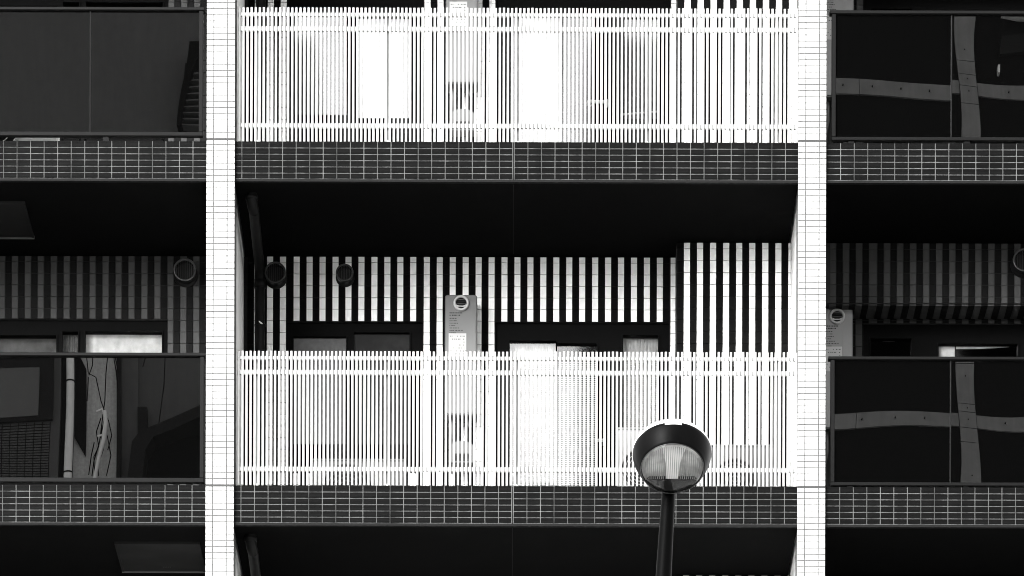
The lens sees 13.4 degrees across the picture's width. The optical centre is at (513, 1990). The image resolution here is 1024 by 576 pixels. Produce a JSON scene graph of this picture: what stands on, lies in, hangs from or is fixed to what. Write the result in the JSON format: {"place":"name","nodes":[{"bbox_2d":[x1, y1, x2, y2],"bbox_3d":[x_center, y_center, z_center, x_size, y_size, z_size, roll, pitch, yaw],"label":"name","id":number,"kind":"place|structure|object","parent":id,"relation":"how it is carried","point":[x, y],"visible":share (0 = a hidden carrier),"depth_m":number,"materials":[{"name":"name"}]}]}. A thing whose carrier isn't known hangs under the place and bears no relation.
{"place":"outdoors","nodes":[
{"label":"outdoors","id":0,"kind":"place"},
{"bbox_3d":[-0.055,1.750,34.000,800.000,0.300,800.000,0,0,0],"label":"ground","id":1,"kind":"structure","parent":0,"visible":0},
{"bbox_2d":[0,0,1023,575],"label":"apartment building","id":2,"kind":"structure","parent":1,"relation":"on","point":[598,246],"depth_m":34.89,"materials":[{"name":"tile"}]},
{"bbox_2d":[0,201,33,238],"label":"escape hatch","id":3,"kind":"object","parent":2,"relation":"attached to","point":[15,222],"visible":1,"depth_m":34.78,"materials":[{"name":"grey metal"}]},
{"bbox_2d":[0,138,59,140],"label":"air conditioner","id":4,"kind":"object","parent":2,"relation":"on","point":[29,139],"visible":0.03,"depth_m":34.60,"materials":[{"name":"white plastic"}]},
{"bbox_2d":[0,320,167,484],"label":"window","id":5,"kind":"structure","parent":2,"relation":"in","point":[15,335],"depth_m":35.54,"materials":[{"name":"black glass"}]},
{"bbox_2d":[0,0,168,140],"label":"window","id":6,"kind":"structure","parent":2,"relation":"in","point":[3,3],"depth_m":35.53,"materials":[{"name":"black glass"}]},
{"bbox_2d":[0,7,204,140],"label":"glass balustrade","id":7,"kind":"object","parent":2,"relation":"on","point":[105,73],"visible":1,"depth_m":34.06,"materials":[{"name":"black glass"}]},
{"bbox_2d":[0,352,205,483],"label":"glass balustrade","id":8,"kind":"object","parent":2,"relation":"on","point":[95,418],"visible":1,"depth_m":34.06,"materials":[{"name":"black glass"}]},
{"bbox_2d":[114,541,205,572],"bbox_3d":[-2.822,-11.451,34.776,0.674,0.024,0.692,0,0,0],"label":"escape hatch","id":9,"kind":"object","parent":2,"relation":"attached to","point":[156,557],"visible":0.98,"depth_m":34.76,"materials":[{"name":"grey metal"}]},
{"bbox_2d":[173,258,197,286],"bbox_3d":[-2.672,-13.987,35.430,0.197,0.197,0.120,0,0,0],"label":"vent hood","id":10,"kind":"object","parent":2,"relation":"attached to","point":[185,272],"visible":1,"depth_m":35.45,"materials":[{"name":"black plastic"}]},
{"bbox_2d":[244,534,260,575],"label":"drainpipe","id":11,"kind":"object","parent":2,"relation":"on","point":[250,540],"visible":1,"depth_m":34.34,"materials":[{"name":"black metal"}]},
{"bbox_2d":[245,192,265,484],"bbox_3d":[-2.064,-12.963,34.849,0.105,2.379,1.237,0,0,0],"label":"drainpipe","id":12,"kind":"object","parent":2,"relation":"on","point":[251,198],"visible":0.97,"depth_m":35.38,"materials":[{"name":"black metal"}]},
{"bbox_2d":[256,0,265,140],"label":"drainpipe","id":13,"kind":"object","parent":2,"relation":"on","point":[261,3],"visible":0.1,"depth_m":35.38,"materials":[{"name":"metal"}]},
{"bbox_2d":[264,261,286,288],"bbox_3d":[-1.939,-13.966,35.430,0.186,0.186,0.120,0,0,0],"label":"vent hood","id":14,"kind":"object","parent":2,"relation":"attached to","point":[275,273],"visible":1,"depth_m":35.45,"materials":[{"name":"black plastic"}]},
{"bbox_2d":[336,264,353,286],"bbox_3d":[-1.374,-13.965,35.430,0.152,0.152,0.120,0,0,0],"label":"vent hood","id":15,"kind":"object","parent":2,"relation":"attached to","point":[344,275],"visible":1,"depth_m":35.43,"materials":[{"name":"black plastic"}]},
{"bbox_2d":[286,323,422,473],"bbox_3d":[-1.300,-13.014,35.554,1.117,1.254,0.072,0,0,0],"label":"window","id":16,"kind":"structure","parent":2,"relation":"in","point":[301,337],"depth_m":35.55,"materials":[{"name":"black glass"}]},
{"bbox_2d":[287,0,423,141],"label":"window","id":17,"kind":"structure","parent":2,"relation":"in","point":[318,4],"depth_m":35.59,"materials":[{"name":"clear glass"}]},
{"bbox_2d":[313,459,406,485],"bbox_3d":[-1.243,-12.045,35.140,0.753,0.541,0.320,0,0,0],"label":"air conditioner","id":18,"kind":"object","parent":2,"relation":"on","point":[357,473],"visible":0.24,"depth_m":35.00,"materials":[{"name":"white plastic"}]},
{"bbox_2d":[445,295,476,443],"bbox_3d":[-0.428,-13.063,35.375,0.262,1.376,0.214,0,0,0],"label":"water heater","id":19,"kind":"object","parent":2,"relation":"attached to","point":[460,323],"visible":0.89,"depth_m":35.29,"materials":[{"name":"metal"}]},
{"bbox_2d":[446,0,477,141],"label":"water heater","id":20,"kind":"object","parent":2,"relation":"attached to","point":[461,4],"visible":0.52,"depth_m":35.29,"materials":[{"name":"paint"}]},
{"bbox_2d":[451,424,472,466],"bbox_3d":[-0.421,-12.549,35.312,0.200,0.346,0.136,0,0,0],"label":"gas meter","id":21,"kind":"object","parent":2,"relation":"attached to","point":[460,450],"visible":0.41,"depth_m":35.25,"materials":[{"name":"white metal"}]},
{"bbox_2d":[455,454,467,460],"bbox_3d":[-0.421,-12.419,35.248,0.110,0.055,0.007,0,0,0],"label":"dial window","id":22,"kind":"structure","parent":21,"relation":"in","point":[455,454],"depth_m":35.24,"materials":[{"name":"grey glass"}]},
{"bbox_2d":[452,93,473,136],"bbox_3d":[-0.413,-15.239,35.312,0.200,0.346,0.136,0,0,0],"label":"gas meter","id":23,"kind":"object","parent":2,"relation":"attached to","point":[461,118],"visible":0.48,"depth_m":35.25,"materials":[{"name":"white metal"}]},
{"bbox_2d":[237,351,796,486],"bbox_3d":[0.026,-12.305,34.120,4.388,1.056,0.101,0,0,0],"label":"slat railing","id":24,"kind":"object","parent":2,"relation":"on","point":[647,373],"visible":0.96,"depth_m":34.07,"materials":[{"name":"white metal"}]},
{"bbox_2d":[238,7,797,142],"bbox_3d":[0.034,-14.995,34.120,4.388,1.056,0.101,0,0,0],"label":"slat railing","id":25,"kind":"object","parent":2,"relation":"on","point":[648,30],"visible":1,"depth_m":34.07,"materials":[{"name":"white metal"}]},
{"bbox_2d":[495,323,668,485],"bbox_3d":[0.559,-12.690,35.564,1.424,1.891,0.091,0,0,0],"label":"window","id":26,"kind":"structure","parent":2,"relation":"in","point":[509,337],"depth_m":35.53,"materials":[{"name":"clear glass"}]},
{"bbox_2d":[496,0,669,142],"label":"window","id":27,"kind":"structure","parent":2,"relation":"in","point":[629,4],"depth_m":35.59,"materials":[{"name":"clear glass"}]},
{"bbox_2d":[587,99,607,106],"bbox_3d":[0.661,-14.877,34.310,0.168,0.056,0.023,0,0,0],"label":"laundry bracket","id":28,"kind":"object","parent":2,"relation":"attached to","point":[595,102],"visible":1,"depth_m":34.30,"materials":[{"name":"white metal"}]},
{"bbox_2d":[618,427,648,486],"bbox_3d":[1.088,-12.127,34.920,0.524,0.720,0.320,0,0,0],"label":"air conditioner","id":29,"kind":"object","parent":2,"relation":"on","point":[627,456],"visible":0.08,"depth_m":34.78,"materials":[{"name":"white plastic"}]},
{"bbox_2d":[623,111,656,115],"bbox_3d":[1.006,-14.818,34.350,0.284,0.041,0.016,0,0,0],"label":"laundry pole","id":30,"kind":"object","parent":2,"relation":"attached to","point":[636,113],"visible":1,"depth_m":34.34,"materials":[{"name":"white metal"}]},
{"bbox_2d":[710,444,772,486],"bbox_3d":[1.837,-12.069,34.980,0.524,0.608,0.320,0,0,0],"label":"air conditioner","id":31,"kind":"object","parent":2,"relation":"on","point":[741,465],"visible":0.33,"depth_m":34.84,"materials":[{"name":"white plastic"}]},
{"bbox_2d":[825,309,852,484],"bbox_3d":[2.620,-12.956,35.375,0.262,1.376,0.214,0,0,0],"label":"water heater","id":32,"kind":"object","parent":2,"relation":"attached to","point":[839,332],"visible":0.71,"depth_m":35.29,"materials":[{"name":"metal"}]},
{"bbox_2d":[826,0,853,142],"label":"water heater","id":33,"kind":"object","parent":2,"relation":"attached to","point":[840,4],"visible":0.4,"depth_m":35.29,"materials":[{"name":"metal"}]},
{"bbox_2d":[828,356,1023,487],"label":"glass balustrade","id":34,"kind":"object","parent":2,"relation":"on","point":[903,421],"visible":1,"depth_m":34.06,"materials":[{"name":"black glass"}]},
{"bbox_2d":[829,10,1023,142],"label":"glass balustrade","id":35,"kind":"object","parent":2,"relation":"on","point":[923,76],"visible":1,"depth_m":34.06,"materials":[{"name":"black glass"}]},
{"bbox_2d":[863,325,1023,356],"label":"window","id":36,"kind":"structure","parent":2,"relation":"in","point":[926,340],"depth_m":35.53,"materials":[{"name":"black glass"}]},
{"bbox_2d":[864,0,1023,143],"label":"window","id":37,"kind":"structure","parent":2,"relation":"in","point":[943,5],"depth_m":35.53,"materials":[{"name":"black glass"}]},
{"bbox_2d":[1011,248,1023,277],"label":"vent hood","id":38,"kind":"object","parent":2,"relation":"attached to","point":[1017,265],"visible":1,"depth_m":35.15,"materials":[{"name":"black plastic"}]},
{"bbox_2d":[632,419,711,575],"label":"street lamp","id":39,"kind":"object","parent":1,"relation":"on","point":[671,458],"visible":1,"depth_m":22.68,"materials":[{"name":"black metal"}]}
]}

